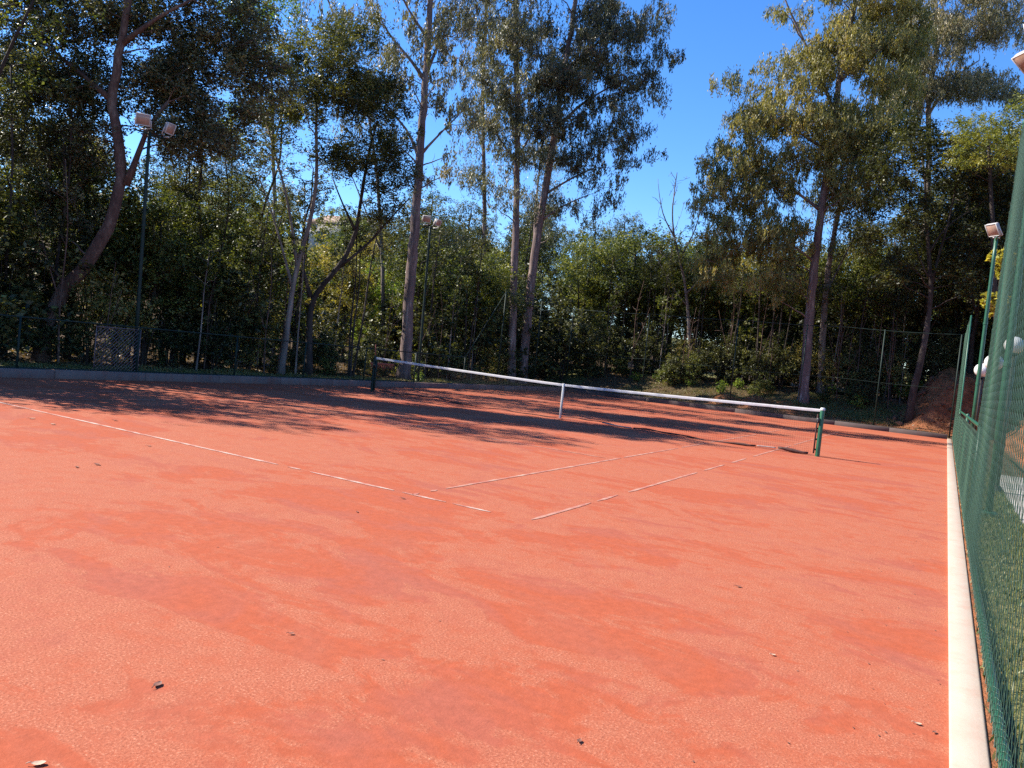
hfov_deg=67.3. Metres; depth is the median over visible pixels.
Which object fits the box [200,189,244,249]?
tall tree
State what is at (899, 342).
shrub
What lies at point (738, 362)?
shrub
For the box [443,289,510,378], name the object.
shrub
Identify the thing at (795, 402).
grass
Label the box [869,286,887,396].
dead stem
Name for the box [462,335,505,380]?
shrub
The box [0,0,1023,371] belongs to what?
sky
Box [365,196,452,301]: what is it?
forest tree
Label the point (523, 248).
bushy tree
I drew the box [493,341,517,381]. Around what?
shrub
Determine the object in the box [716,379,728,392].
shrub
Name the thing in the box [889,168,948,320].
tall tree
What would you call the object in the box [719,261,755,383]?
sapling
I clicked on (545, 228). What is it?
forest tree
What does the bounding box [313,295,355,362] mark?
shrub
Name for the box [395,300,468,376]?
shrub
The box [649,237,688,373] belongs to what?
sapling
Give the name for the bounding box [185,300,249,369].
shrub
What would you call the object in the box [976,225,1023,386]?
bushy tree
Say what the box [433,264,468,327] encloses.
lime tree
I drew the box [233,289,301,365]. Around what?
shrub
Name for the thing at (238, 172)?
forest tree
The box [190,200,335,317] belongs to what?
bushy tree
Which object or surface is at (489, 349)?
shrub
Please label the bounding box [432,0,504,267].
eucalyptus tree
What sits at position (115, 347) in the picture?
lattice panel
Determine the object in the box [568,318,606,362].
shrub
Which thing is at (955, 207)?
forest tree
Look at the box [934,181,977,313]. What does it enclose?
forest tree
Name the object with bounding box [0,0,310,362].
leaning tree
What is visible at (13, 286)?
shrub
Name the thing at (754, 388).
shrub
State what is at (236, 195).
bushy tree
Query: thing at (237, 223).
bushy tree
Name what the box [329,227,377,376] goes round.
sapling
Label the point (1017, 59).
floodlight
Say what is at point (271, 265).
dead stem
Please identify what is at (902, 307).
sapling
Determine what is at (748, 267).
pale tree
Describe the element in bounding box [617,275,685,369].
pale tree
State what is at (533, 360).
shrub
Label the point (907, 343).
sapling
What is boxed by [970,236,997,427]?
light mast
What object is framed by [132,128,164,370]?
light mast
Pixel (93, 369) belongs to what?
chain link fence
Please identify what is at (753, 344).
shrub
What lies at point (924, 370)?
shrub
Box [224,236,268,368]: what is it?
sapling
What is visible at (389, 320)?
dead stem
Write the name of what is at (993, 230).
floodlight
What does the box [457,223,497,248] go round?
bushy tree
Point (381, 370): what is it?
shrub
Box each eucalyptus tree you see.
[318,0,500,380]
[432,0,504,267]
[457,0,559,382]
[513,0,685,383]
[682,0,937,403]
[799,118,917,392]
[865,0,1023,388]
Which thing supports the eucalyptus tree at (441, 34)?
on the ground at (928, 400)
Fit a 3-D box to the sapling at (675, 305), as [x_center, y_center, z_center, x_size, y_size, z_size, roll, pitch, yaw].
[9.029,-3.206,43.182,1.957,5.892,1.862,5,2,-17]
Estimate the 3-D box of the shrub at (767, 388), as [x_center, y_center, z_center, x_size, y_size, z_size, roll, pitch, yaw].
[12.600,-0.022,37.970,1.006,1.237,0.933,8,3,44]
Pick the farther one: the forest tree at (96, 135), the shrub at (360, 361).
the forest tree at (96, 135)
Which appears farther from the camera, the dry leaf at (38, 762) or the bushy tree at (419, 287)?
the bushy tree at (419, 287)
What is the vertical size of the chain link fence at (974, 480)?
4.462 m
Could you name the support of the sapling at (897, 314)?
on the ground at (928, 400)
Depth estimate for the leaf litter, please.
30.28 m
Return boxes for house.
[307,215,385,253]
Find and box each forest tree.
[57,119,109,154]
[132,147,202,206]
[141,178,214,326]
[204,158,260,198]
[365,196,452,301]
[397,215,462,275]
[416,223,472,276]
[444,193,500,266]
[449,225,480,335]
[496,206,566,288]
[503,207,566,268]
[506,202,574,328]
[553,216,621,280]
[600,206,647,260]
[840,213,919,327]
[843,226,940,395]
[874,225,984,390]
[875,173,978,399]
[899,115,1020,361]
[917,183,1023,373]
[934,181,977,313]
[938,178,1005,326]
[944,128,1023,280]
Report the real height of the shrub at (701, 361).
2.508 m
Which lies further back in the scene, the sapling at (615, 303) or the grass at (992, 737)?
the sapling at (615, 303)
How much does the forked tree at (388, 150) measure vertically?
12.769 m
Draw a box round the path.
[1000,475,1023,522]
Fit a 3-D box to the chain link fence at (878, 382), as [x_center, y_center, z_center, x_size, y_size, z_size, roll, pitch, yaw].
[10.424,-0.819,35.298,17.352,4.263,0.052,7,2,29]
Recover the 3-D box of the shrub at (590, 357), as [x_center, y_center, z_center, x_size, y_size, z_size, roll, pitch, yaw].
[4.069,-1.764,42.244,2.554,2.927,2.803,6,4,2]
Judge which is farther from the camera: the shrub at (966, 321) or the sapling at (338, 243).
the shrub at (966, 321)
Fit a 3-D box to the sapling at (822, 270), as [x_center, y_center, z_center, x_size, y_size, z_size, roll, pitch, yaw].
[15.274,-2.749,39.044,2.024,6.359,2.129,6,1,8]
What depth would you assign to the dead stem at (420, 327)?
30.61 m
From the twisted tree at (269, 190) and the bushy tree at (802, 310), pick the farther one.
the bushy tree at (802, 310)
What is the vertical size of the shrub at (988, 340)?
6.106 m
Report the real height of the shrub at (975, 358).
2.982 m
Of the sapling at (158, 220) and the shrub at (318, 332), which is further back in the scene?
the shrub at (318, 332)
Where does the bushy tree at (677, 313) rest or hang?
on the ground at (928, 400)
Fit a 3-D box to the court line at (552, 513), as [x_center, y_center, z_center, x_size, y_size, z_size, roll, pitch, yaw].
[6.019,1.512,17.601,0.057,0.001,23.720,7,2,29]
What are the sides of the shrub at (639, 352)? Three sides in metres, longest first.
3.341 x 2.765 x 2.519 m
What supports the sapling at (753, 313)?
on the ground at (928, 400)
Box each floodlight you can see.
[134,112,151,129]
[162,122,176,137]
[421,215,430,224]
[432,219,441,228]
[985,222,1002,238]
[1011,50,1023,73]
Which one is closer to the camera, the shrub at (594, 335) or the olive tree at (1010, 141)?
the olive tree at (1010, 141)
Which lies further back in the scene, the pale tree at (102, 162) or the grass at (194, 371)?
the pale tree at (102, 162)
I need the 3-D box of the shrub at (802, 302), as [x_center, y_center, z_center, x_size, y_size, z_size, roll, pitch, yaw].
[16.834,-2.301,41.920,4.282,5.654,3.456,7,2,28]
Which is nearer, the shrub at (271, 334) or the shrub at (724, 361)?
the shrub at (271, 334)
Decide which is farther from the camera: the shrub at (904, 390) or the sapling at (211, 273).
the shrub at (904, 390)
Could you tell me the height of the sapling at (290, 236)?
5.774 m
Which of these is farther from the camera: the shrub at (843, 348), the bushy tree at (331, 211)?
the bushy tree at (331, 211)
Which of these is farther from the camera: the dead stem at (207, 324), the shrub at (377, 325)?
the shrub at (377, 325)
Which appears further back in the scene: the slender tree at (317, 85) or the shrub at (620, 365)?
the shrub at (620, 365)
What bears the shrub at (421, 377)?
on the ground at (928, 400)
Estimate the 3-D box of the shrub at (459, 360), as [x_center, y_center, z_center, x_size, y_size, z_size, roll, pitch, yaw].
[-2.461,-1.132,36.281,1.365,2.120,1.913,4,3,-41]
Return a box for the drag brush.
[370,344,393,370]
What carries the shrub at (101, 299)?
on the ground at (928, 400)
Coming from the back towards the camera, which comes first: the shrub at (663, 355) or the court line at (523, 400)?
the shrub at (663, 355)
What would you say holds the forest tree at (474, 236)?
on the ground at (928, 400)
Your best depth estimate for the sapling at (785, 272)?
38.62 m
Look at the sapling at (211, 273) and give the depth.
22.15 m
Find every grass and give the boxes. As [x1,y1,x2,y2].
[0,359,559,386]
[613,374,797,412]
[792,391,906,425]
[954,457,1023,767]
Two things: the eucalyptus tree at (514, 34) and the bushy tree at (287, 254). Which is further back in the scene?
the eucalyptus tree at (514, 34)
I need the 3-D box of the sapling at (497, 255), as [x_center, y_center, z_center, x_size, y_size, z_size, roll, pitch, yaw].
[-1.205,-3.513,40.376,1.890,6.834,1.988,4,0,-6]
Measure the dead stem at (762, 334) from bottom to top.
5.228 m
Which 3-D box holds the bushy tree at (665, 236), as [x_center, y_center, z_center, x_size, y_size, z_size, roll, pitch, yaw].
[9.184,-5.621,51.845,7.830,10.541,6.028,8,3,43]
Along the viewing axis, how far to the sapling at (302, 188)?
27.89 m
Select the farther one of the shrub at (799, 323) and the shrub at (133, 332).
the shrub at (799, 323)
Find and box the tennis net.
[376,357,819,453]
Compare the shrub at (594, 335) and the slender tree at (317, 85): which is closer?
the slender tree at (317, 85)
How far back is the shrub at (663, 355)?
42.71 m
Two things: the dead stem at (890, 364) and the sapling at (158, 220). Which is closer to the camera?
the sapling at (158, 220)
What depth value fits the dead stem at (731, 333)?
40.44 m
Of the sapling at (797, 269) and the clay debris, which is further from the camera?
the sapling at (797, 269)
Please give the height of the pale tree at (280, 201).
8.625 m
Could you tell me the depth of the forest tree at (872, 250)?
43.48 m
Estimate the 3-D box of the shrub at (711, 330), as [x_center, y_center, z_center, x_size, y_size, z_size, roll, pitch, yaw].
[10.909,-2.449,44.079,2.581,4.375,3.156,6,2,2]
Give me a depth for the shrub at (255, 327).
24.14 m
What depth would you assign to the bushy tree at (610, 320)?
68.94 m
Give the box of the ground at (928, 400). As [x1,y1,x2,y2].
[0,196,1023,767]
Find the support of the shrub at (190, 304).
on the ground at (928, 400)
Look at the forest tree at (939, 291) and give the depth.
38.02 m
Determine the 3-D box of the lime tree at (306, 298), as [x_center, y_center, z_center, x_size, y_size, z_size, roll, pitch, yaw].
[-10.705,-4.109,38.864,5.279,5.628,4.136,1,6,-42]
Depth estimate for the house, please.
95.04 m
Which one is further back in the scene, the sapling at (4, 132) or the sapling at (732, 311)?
the sapling at (732, 311)
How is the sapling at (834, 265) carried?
on the ground at (928, 400)
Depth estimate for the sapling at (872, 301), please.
37.31 m
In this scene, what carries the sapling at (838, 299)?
on the ground at (928, 400)
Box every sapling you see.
[0,39,55,355]
[0,111,18,143]
[0,111,24,167]
[7,48,107,360]
[123,188,181,363]
[147,146,215,363]
[151,156,224,363]
[184,238,238,369]
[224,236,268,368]
[239,200,299,369]
[240,212,288,367]
[268,168,327,366]
[275,147,337,369]
[281,207,333,374]
[324,230,370,364]
[326,202,373,375]
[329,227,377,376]
[352,192,414,375]
[419,224,467,378]
[420,231,456,325]
[437,247,478,378]
[439,264,471,379]
[452,237,495,379]
[457,209,500,378]
[459,261,493,378]
[478,253,504,377]
[600,275,626,370]
[601,254,627,366]
[610,275,636,339]
[631,243,663,369]
[638,248,674,369]
[648,237,685,372]
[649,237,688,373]
[652,291,682,374]
[656,274,697,357]
[682,214,722,346]
[690,263,725,350]
[718,273,745,375]
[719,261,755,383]
[720,295,744,379]
[735,236,781,373]
[736,283,772,381]
[763,244,808,385]
[772,229,814,386]
[779,266,807,382]
[798,268,834,386]
[802,263,840,328]
[805,237,853,303]
[817,282,851,321]
[822,278,861,385]
[852,277,889,392]
[856,308,900,383]
[880,287,919,399]
[890,283,926,399]
[892,326,920,402]
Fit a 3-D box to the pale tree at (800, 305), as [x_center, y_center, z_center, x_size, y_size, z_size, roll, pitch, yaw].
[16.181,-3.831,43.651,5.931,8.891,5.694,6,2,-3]
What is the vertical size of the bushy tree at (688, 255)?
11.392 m
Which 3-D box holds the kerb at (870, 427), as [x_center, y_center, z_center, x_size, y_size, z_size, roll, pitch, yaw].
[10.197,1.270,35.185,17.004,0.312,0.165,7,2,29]
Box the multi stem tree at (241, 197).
[140,111,268,369]
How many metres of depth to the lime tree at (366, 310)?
47.15 m
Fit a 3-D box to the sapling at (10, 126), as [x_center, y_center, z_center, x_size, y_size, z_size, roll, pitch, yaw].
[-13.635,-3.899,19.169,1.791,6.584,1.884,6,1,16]
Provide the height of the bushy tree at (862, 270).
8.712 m
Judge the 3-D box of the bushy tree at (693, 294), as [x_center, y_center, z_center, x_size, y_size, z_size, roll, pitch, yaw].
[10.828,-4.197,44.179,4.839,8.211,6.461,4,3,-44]
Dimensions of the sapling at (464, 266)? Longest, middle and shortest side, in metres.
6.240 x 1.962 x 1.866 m
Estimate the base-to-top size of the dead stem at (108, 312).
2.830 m
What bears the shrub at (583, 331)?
on the ground at (928, 400)
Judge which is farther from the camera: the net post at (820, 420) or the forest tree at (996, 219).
the forest tree at (996, 219)
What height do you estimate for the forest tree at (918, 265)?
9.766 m
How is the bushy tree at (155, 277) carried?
on the ground at (928, 400)
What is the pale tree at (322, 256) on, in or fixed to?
on the ground at (928, 400)
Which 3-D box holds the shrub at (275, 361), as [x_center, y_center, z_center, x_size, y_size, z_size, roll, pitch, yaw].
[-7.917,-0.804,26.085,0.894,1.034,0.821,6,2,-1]
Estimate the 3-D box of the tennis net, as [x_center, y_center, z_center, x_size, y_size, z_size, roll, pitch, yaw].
[1.317,0.418,20.255,12.800,1.100,0.100,7,2,29]
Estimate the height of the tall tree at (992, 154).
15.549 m
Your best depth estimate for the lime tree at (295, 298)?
40.09 m
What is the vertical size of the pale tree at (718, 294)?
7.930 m
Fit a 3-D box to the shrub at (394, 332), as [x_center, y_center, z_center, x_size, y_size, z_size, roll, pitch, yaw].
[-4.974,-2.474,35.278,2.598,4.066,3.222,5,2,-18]
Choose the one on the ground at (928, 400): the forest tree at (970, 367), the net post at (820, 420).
the forest tree at (970, 367)
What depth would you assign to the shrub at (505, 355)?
38.83 m
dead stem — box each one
[33,159,76,363]
[100,262,125,367]
[203,272,219,369]
[251,238,276,372]
[276,240,310,372]
[381,276,402,377]
[413,275,437,375]
[434,297,447,377]
[629,282,649,378]
[680,318,695,378]
[685,307,697,382]
[715,303,737,377]
[756,292,777,378]
[828,315,842,398]
[831,291,853,388]
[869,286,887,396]
[876,321,900,408]
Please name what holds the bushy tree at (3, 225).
on the ground at (928, 400)
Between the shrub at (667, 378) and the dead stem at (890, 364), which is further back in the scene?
the shrub at (667, 378)
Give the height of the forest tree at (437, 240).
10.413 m
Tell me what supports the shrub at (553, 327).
on the ground at (928, 400)
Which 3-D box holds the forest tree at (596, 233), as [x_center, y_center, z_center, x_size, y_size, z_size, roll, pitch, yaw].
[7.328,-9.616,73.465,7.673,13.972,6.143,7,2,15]
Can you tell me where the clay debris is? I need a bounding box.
[147,385,945,761]
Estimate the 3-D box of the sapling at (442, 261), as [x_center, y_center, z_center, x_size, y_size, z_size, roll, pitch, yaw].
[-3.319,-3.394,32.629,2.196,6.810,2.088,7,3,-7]
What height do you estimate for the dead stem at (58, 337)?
5.252 m
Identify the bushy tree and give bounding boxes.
[0,133,184,358]
[0,151,56,280]
[55,179,156,314]
[92,185,223,363]
[147,194,277,363]
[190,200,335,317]
[194,175,284,258]
[306,201,372,257]
[327,207,403,262]
[374,232,469,354]
[397,210,454,269]
[435,243,538,378]
[442,241,547,376]
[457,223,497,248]
[494,226,558,281]
[495,248,553,302]
[536,226,636,335]
[545,238,631,364]
[546,268,567,309]
[553,290,615,333]
[585,220,682,365]
[590,224,690,367]
[592,297,618,357]
[623,241,718,345]
[635,246,750,350]
[655,228,714,348]
[676,233,754,375]
[704,270,803,382]
[768,250,867,387]
[789,235,863,331]
[804,240,903,379]
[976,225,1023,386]
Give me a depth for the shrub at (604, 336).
45.73 m
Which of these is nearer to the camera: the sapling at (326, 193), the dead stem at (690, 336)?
the sapling at (326, 193)
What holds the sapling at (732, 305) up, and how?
on the ground at (928, 400)
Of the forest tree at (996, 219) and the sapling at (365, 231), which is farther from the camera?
the forest tree at (996, 219)
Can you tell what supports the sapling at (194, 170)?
on the ground at (928, 400)
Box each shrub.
[0,183,39,351]
[0,196,61,358]
[0,213,95,359]
[0,222,35,353]
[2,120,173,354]
[5,221,76,352]
[52,244,136,362]
[77,279,160,366]
[93,272,155,357]
[114,294,173,366]
[119,191,234,362]
[133,286,205,366]
[170,291,230,365]
[174,199,287,365]
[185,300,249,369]
[192,266,282,369]
[224,292,284,368]
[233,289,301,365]
[266,345,291,372]
[267,281,330,368]
[286,338,304,371]
[302,310,337,367]
[312,327,347,369]
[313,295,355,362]
[314,345,339,375]
[344,341,372,374]
[345,319,365,352]
[346,298,395,368]
[346,338,367,369]
[356,323,399,374]
[363,337,392,376]
[379,286,419,366]
[388,337,426,376]
[395,278,468,350]
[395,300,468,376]
[396,286,463,378]
[411,319,445,375]
[412,324,457,376]
[412,372,424,381]
[439,339,468,378]
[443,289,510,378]
[452,338,469,379]
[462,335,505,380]
[470,310,506,379]
[478,262,548,370]
[483,296,535,380]
[491,308,543,382]
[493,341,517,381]
[519,253,569,355]
[522,270,577,374]
[533,289,596,380]
[562,311,601,365]
[562,327,607,377]
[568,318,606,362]
[577,320,611,366]
[591,319,616,368]
[595,308,627,365]
[599,326,638,371]
[610,290,670,369]
[610,348,634,375]
[617,317,665,374]
[629,372,641,381]
[639,325,675,371]
[649,338,678,373]
[652,323,693,364]
[654,354,681,385]
[655,352,681,385]
[665,339,704,365]
[665,354,695,383]
[676,351,702,384]
[681,336,722,381]
[682,303,722,375]
[701,334,741,380]
[707,334,741,377]
[713,332,756,383]
[716,296,785,382]
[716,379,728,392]
[733,378,744,388]
[738,338,779,385]
[743,370,767,395]
[745,343,780,383]
[757,372,775,394]
[759,308,802,384]
[759,329,800,388]
[782,311,838,385]
[783,297,854,388]
[783,336,832,386]
[799,298,868,388]
[811,347,845,391]
[814,380,834,402]
[824,382,840,393]
[829,303,888,382]
[835,343,879,394]
[839,326,892,390]
[843,323,900,390]
[848,395,867,409]
[850,334,904,395]
[850,376,883,406]
[860,295,938,398]
[866,298,936,396]
[868,352,912,397]
[880,377,923,400]
[886,300,943,381]
[902,276,970,378]
[908,326,959,379]
[917,274,1004,371]
[926,291,991,369]
[946,324,990,368]
[955,271,1023,369]
[977,331,1023,375]
[980,248,1016,317]
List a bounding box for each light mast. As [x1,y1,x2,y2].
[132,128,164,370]
[417,225,436,381]
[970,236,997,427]
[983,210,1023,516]
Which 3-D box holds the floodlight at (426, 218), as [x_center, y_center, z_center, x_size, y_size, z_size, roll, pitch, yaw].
[-3.168,-6.045,28.410,0.353,0.350,0.273,5,2,-19]
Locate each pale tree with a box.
[58,190,178,353]
[66,144,113,192]
[172,166,214,227]
[267,180,299,239]
[282,234,372,355]
[314,253,379,361]
[349,246,395,337]
[353,231,404,290]
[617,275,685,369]
[680,257,783,379]
[691,247,780,380]
[738,245,850,385]
[756,241,827,384]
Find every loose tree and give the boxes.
[275,0,385,361]
[513,133,570,244]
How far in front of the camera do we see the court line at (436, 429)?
14.44 m
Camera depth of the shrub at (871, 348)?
39.51 m
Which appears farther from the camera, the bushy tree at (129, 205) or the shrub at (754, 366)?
the shrub at (754, 366)
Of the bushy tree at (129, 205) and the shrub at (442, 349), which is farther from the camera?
the shrub at (442, 349)
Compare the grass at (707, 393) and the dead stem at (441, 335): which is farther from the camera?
the grass at (707, 393)
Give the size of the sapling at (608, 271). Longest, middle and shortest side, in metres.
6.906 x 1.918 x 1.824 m
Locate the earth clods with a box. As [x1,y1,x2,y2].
[884,371,1023,434]
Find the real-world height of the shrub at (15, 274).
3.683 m
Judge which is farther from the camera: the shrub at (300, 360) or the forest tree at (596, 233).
the forest tree at (596, 233)
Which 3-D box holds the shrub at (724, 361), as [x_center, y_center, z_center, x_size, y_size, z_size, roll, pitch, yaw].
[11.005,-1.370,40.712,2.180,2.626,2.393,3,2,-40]
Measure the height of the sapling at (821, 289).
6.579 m
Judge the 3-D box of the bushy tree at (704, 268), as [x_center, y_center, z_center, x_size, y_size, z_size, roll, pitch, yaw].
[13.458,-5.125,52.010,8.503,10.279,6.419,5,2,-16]
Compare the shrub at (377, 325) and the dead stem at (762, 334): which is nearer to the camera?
the shrub at (377, 325)
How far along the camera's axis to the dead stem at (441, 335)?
32.15 m
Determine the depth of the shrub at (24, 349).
21.14 m
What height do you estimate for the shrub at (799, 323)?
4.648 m
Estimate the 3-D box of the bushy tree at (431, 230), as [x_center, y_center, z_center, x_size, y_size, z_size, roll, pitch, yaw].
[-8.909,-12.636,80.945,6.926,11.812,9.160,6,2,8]
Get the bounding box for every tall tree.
[0,0,107,118]
[0,51,77,314]
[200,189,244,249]
[210,189,275,307]
[215,0,312,356]
[396,180,466,348]
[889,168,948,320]
[930,159,1001,311]
[950,119,1019,320]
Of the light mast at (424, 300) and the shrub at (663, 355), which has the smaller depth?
the light mast at (424, 300)
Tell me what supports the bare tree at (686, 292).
on the ground at (928, 400)
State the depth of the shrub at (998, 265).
25.46 m
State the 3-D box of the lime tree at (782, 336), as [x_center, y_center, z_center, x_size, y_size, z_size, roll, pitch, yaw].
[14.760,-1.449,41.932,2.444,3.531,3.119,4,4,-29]
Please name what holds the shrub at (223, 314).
on the ground at (928, 400)
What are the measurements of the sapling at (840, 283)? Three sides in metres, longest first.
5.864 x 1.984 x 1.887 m
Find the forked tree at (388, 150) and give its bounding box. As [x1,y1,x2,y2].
[294,8,439,374]
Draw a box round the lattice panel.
[93,326,141,370]
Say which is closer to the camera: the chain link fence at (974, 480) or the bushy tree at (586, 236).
the chain link fence at (974, 480)
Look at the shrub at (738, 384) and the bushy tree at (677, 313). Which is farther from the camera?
the bushy tree at (677, 313)
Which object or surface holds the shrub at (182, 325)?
on the ground at (928, 400)
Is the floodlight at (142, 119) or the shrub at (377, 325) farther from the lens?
the shrub at (377, 325)
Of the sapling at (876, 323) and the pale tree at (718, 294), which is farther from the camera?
the pale tree at (718, 294)
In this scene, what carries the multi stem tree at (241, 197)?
on the ground at (928, 400)
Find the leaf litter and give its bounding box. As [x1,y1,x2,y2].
[0,347,955,435]
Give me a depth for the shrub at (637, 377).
41.25 m
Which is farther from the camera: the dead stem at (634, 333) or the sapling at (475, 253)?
the dead stem at (634, 333)
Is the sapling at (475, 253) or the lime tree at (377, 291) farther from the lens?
the lime tree at (377, 291)
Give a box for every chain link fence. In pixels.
[0,292,573,386]
[565,309,962,437]
[952,120,1023,767]
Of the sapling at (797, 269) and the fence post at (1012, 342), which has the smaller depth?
the fence post at (1012, 342)
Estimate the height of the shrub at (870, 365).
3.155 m
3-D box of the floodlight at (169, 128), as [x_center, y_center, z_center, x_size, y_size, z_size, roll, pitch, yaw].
[-8.487,-6.264,18.990,0.270,0.369,0.302,7,2,22]
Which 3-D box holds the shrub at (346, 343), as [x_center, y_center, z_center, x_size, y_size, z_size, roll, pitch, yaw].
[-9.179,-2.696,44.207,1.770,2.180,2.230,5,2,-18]
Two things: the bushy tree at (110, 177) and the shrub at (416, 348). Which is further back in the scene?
the shrub at (416, 348)
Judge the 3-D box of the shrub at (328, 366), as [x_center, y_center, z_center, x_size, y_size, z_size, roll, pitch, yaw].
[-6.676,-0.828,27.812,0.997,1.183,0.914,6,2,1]
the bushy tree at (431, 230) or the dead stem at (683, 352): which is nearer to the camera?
the dead stem at (683, 352)
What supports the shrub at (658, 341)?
on the ground at (928, 400)
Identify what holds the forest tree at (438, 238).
on the ground at (928, 400)
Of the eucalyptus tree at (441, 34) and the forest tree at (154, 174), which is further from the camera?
the forest tree at (154, 174)
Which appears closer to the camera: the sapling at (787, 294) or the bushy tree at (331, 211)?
the sapling at (787, 294)
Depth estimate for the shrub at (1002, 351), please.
36.50 m
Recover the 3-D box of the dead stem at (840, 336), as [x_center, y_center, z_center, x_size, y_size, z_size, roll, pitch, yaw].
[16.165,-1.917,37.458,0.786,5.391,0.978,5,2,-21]
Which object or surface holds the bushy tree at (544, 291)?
on the ground at (928, 400)
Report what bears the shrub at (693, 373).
on the ground at (928, 400)
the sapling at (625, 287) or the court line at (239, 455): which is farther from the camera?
the sapling at (625, 287)
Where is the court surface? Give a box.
[0,377,948,767]
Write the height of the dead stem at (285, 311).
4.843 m
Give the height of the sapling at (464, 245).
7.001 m
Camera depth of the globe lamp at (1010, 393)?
13.49 m
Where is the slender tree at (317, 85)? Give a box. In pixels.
[223,9,389,373]
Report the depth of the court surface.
5.08 m
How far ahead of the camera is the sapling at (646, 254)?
44.20 m
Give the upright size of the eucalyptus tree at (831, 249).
14.490 m
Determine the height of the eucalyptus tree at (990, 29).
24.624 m
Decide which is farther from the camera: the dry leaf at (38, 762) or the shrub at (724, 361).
the shrub at (724, 361)
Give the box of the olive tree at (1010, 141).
[930,89,1023,439]
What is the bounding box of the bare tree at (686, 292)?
[649,172,708,352]
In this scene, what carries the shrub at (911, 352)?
on the ground at (928, 400)
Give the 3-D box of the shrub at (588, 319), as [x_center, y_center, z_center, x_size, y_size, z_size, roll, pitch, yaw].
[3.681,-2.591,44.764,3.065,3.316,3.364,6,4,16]
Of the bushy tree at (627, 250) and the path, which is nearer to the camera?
the path
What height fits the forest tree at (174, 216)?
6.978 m
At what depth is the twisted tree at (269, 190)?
26.96 m
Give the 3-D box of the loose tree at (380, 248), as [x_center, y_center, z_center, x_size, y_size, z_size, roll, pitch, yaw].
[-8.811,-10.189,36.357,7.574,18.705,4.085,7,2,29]
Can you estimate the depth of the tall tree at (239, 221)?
32.00 m
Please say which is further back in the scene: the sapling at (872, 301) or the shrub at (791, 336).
the shrub at (791, 336)
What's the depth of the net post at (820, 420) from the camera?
17.08 m
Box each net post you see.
[370,356,377,391]
[813,408,824,456]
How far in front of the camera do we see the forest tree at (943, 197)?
40.66 m
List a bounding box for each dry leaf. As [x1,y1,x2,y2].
[26,760,45,764]
[152,681,161,687]
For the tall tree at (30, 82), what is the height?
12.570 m
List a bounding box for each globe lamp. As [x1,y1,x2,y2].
[974,363,986,430]
[984,356,1003,368]
[996,338,1023,492]
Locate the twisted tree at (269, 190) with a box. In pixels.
[216,91,293,366]
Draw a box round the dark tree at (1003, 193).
[841,108,1023,422]
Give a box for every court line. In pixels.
[0,390,542,396]
[0,402,489,511]
[264,400,603,457]
[414,415,635,425]
[414,427,796,493]
[473,400,582,400]
[531,432,837,519]
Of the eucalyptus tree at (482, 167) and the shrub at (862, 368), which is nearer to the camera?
the shrub at (862, 368)
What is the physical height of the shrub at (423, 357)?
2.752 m
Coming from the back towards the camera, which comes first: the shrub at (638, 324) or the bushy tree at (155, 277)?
the shrub at (638, 324)
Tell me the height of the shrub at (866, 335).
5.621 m
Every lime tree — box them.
[264,248,334,340]
[268,273,320,325]
[327,256,403,340]
[347,286,386,344]
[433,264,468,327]
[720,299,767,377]
[759,327,800,380]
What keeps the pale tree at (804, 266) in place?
on the ground at (928, 400)
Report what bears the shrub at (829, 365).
on the ground at (928, 400)
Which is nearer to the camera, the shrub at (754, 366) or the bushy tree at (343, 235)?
the shrub at (754, 366)
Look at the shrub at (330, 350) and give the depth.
28.69 m
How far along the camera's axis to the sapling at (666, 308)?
41.70 m
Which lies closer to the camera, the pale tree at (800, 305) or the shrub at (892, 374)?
the shrub at (892, 374)
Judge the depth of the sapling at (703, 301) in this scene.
42.42 m
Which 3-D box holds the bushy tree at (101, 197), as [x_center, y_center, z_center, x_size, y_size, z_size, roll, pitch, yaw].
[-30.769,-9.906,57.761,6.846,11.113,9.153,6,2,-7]
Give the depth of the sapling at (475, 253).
35.79 m
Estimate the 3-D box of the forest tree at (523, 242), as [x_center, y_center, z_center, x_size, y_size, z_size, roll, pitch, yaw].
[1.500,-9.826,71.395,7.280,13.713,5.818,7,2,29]
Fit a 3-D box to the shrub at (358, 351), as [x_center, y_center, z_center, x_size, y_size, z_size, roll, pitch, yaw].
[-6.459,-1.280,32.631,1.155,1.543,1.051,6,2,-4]
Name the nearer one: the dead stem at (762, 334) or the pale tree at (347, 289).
the pale tree at (347, 289)
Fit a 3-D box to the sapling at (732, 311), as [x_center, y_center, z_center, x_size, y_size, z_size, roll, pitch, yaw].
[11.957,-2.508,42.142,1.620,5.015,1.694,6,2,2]
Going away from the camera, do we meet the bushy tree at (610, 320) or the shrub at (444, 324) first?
the shrub at (444, 324)
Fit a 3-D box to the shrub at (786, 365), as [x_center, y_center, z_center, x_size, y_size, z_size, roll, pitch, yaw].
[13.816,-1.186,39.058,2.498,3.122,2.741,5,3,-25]
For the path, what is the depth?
13.69 m
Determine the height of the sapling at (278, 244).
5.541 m
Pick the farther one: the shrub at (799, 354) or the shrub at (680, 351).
the shrub at (680, 351)
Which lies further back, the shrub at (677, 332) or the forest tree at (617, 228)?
the forest tree at (617, 228)
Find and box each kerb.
[0,368,566,391]
[567,388,947,438]
[947,439,990,767]
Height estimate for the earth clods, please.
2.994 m
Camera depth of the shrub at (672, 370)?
40.10 m
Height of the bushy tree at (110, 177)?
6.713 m
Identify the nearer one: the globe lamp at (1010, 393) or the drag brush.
the globe lamp at (1010, 393)

